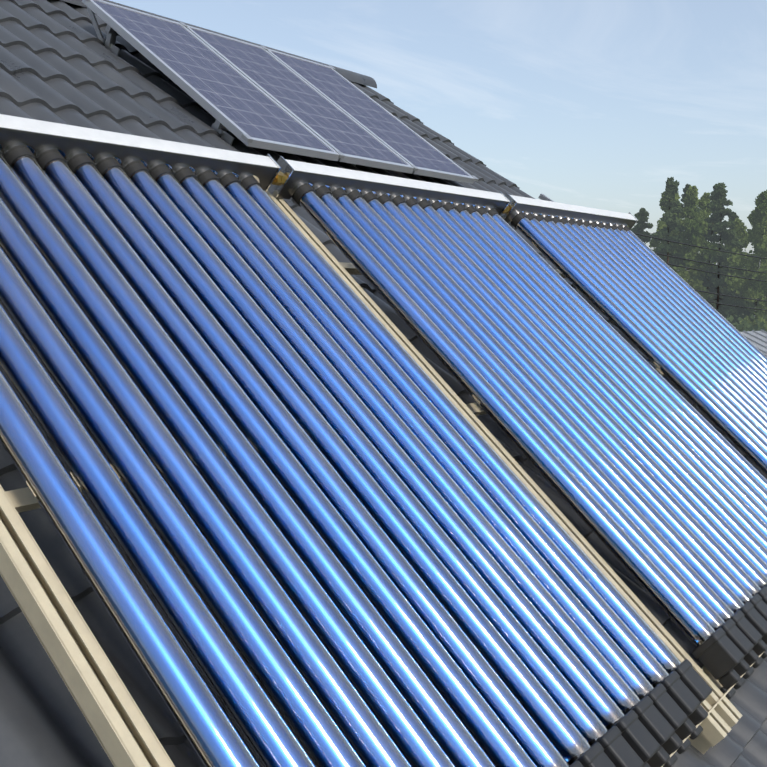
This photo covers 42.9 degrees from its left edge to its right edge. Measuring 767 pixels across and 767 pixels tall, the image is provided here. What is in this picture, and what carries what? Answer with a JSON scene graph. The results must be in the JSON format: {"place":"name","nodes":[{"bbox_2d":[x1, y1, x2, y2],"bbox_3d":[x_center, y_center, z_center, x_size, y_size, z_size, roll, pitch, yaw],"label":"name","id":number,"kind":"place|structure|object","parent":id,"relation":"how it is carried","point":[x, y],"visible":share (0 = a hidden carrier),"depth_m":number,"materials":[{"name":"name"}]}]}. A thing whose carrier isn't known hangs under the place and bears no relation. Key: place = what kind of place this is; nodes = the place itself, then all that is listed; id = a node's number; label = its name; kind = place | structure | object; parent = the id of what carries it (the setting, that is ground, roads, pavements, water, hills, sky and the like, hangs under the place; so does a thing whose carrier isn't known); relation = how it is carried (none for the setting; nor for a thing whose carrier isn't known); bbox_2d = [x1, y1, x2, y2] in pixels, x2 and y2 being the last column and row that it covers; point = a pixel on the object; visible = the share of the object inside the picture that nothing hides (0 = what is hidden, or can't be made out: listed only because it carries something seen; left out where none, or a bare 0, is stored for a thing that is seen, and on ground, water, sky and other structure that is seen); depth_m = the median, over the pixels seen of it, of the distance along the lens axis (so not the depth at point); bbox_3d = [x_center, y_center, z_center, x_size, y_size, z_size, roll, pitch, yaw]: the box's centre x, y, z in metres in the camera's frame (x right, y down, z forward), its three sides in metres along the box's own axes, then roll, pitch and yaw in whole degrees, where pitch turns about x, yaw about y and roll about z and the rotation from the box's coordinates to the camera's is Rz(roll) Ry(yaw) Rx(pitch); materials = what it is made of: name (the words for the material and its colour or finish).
{"place":"outdoors","nodes":[
{"label":"outdoors","id":0,"kind":"place"},
{"bbox_2d":[109,0,766,268],"label":"sky","id":1,"kind":"structure","parent":0,"point":[596,104],"materials":[{"name":"blue"}]},
{"bbox_2d":[740,329,766,354],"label":"neighbour building","id":2,"kind":"structure","parent":0,"point":[757,339],"depth_m":25.72,"materials":[{"name":"grey"}]},
{"label":"ground","id":3,"kind":"structure","parent":0,"visible":0},
{"bbox_2d":[631,208,652,243],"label":"tree","id":4,"kind":"object","parent":3,"relation":"on","point":[642,214],"visible":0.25,"depth_m":68.83,"materials":[{"name":"green plant"}]},
{"bbox_2d":[649,177,686,269],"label":"tree","id":5,"kind":"object","parent":3,"relation":"on","point":[670,219],"visible":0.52,"depth_m":66.34,"materials":[{"name":"green plant"}]},
{"bbox_2d":[649,191,686,265],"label":"tree","id":6,"kind":"object","parent":3,"relation":"on","point":[660,225],"visible":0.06,"depth_m":75.75,"materials":[{"name":"green plant"}]},
{"bbox_2d":[676,184,699,276],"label":"tree","id":7,"kind":"object","parent":3,"relation":"on","point":[687,186],"visible":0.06,"depth_m":80.32,"materials":[{"name":"green plant"}]},
{"bbox_2d":[669,186,718,300],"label":"tree","id":8,"kind":"object","parent":3,"relation":"on","point":[695,225],"visible":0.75,"depth_m":66.40,"materials":[{"name":"green plant"}]},
{"bbox_2d":[697,192,723,286],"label":"tree","id":9,"kind":"object","parent":3,"relation":"on","point":[704,200],"visible":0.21,"depth_m":87.91,"materials":[{"name":"green plant"}]},
{"bbox_2d":[687,191,735,325],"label":"tree","id":10,"kind":"object","parent":3,"relation":"on","point":[712,225],"visible":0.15,"depth_m":73.35,"materials":[{"name":"green plant"}]},
{"bbox_2d":[694,183,752,322],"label":"tree","id":11,"kind":"object","parent":3,"relation":"on","point":[727,236],"visible":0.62,"depth_m":66.36,"materials":[{"name":"green plant"}]},
{"bbox_2d":[712,211,751,326],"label":"tree","id":12,"kind":"object","parent":3,"relation":"on","point":[733,216],"visible":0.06,"depth_m":87.50,"materials":[{"name":"green plant"}]},
{"bbox_2d":[717,218,749,302],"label":"tree","id":13,"kind":"object","parent":3,"relation":"on","point":[740,228],"visible":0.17,"depth_m":78.25,"materials":[{"name":"green plant"}]},
{"bbox_2d":[725,189,766,331],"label":"tree","id":14,"kind":"object","parent":3,"relation":"on","point":[757,234],"visible":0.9,"depth_m":62.87,"materials":[{"name":"green plant"}]},
{"bbox_2d":[725,314,766,331],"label":"bushes","id":15,"kind":"object","parent":3,"relation":"on","point":[749,326],"depth_m":54.21,"materials":[{"name":"green plant"}]},
{"bbox_2d":[745,192,765,310],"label":"tree","id":16,"kind":"object","parent":3,"relation":"on","point":[755,201],"depth_m":87.47,"materials":[{"name":"green plant"}]},
{"bbox_2d":[745,223,766,321],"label":"tree","id":17,"kind":"object","parent":3,"relation":"on","point":[755,249],"visible":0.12,"depth_m":72.26,"materials":[{"name":"green plant"}]},
{"bbox_3d":[16.150,-0.526,25.318,0.903,7.400,0.260,6,8,35],"label":"utility pole","id":18,"kind":"object","parent":3,"relation":"on","visible":0},
{"bbox_2d":[634,233,766,310],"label":"power lines","id":19,"kind":"object","parent":18,"relation":"attached to","point":[713,272],"visible":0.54,"depth_m":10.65,"materials":[{"name":"black metal"}]},
{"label":"house walls","id":20,"kind":"object","parent":3,"relation":"on","visible":0},
{"bbox_2d":[0,0,766,766],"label":"roof","id":21,"kind":"structure","parent":20,"relation":"attached to","point":[60,62],"depth_m":3.78,"materials":[{"name":"tile"}]},
{"bbox_2d":[61,0,376,87],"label":"roof ridge cap","id":22,"kind":"object","parent":21,"relation":"on","point":[348,75],"visible":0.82,"depth_m":8.16,"materials":[{"name":"tile"}]},
{"bbox_2d":[86,7,355,165],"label":"pv mount legs","id":23,"kind":"object","parent":21,"relation":"on","point":[109,41],"visible":0.29,"depth_m":5.84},
{"bbox_2d":[105,22,478,181],"bbox_3d":[-0.586,-1.881,6.499,1.680,0.094,2.419,44,27,24],"label":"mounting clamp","id":24,"kind":"object","parent":21,"relation":"on","point":[217,123],"visible":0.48,"depth_m":5.80,"materials":[{"name":"grey metal"}]},
{"bbox_2d":[82,0,474,183],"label":"solar panel frames","id":25,"kind":"structure","parent":24,"relation":"on","point":[223,119],"depth_m":5.96,"materials":[{"name":"silver metal"}]},
{"bbox_2d":[93,0,468,175],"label":"solar panels","id":26,"kind":"object","parent":25,"relation":"in","point":[241,102],"visible":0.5,"depth_m":6.27,"materials":[{"name":"blue glass"}]},
{"bbox_2d":[0,192,764,766],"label":"collector frames","id":27,"kind":"structure","parent":21,"relation":"on","point":[94,684],"depth_m":1.69,"materials":[{"name":"beige metal"}]},
{"bbox_2d":[0,114,637,231],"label":"collector manifolds","id":28,"kind":"object","parent":27,"relation":"attached to","point":[43,144],"visible":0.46,"depth_m":3.25,"materials":[{"name":"silver metal"}]},
{"bbox_2d":[0,154,766,766],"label":"solar collector tubes","id":29,"kind":"object","parent":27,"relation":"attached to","point":[240,412],"visible":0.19,"depth_m":2.38},
{"bbox_2d":[569,584,766,766],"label":"tube holders","id":30,"kind":"object","parent":27,"relation":"attached to","point":[659,722],"visible":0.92,"depth_m":2.41,"materials":[{"name":"plastic"}]},
{"bbox_2d":[563,582,766,766],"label":"tube end caps","id":31,"kind":"object","parent":30,"relation":"on","point":[580,753],"visible":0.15,"depth_m":2.35,"materials":[{"name":"silver metal"}]},
{"bbox_2d":[538,194,553,201],"bbox_3d":[1.457,-1.372,7.962,0.618,0.400,0.430,6,8,35],"label":"wire bracket","id":32,"kind":"object","parent":21,"relation":"attached to","point":[543,197],"visible":0.18,"depth_m":8.23,"materials":[{"name":"grey metal"}]}
]}

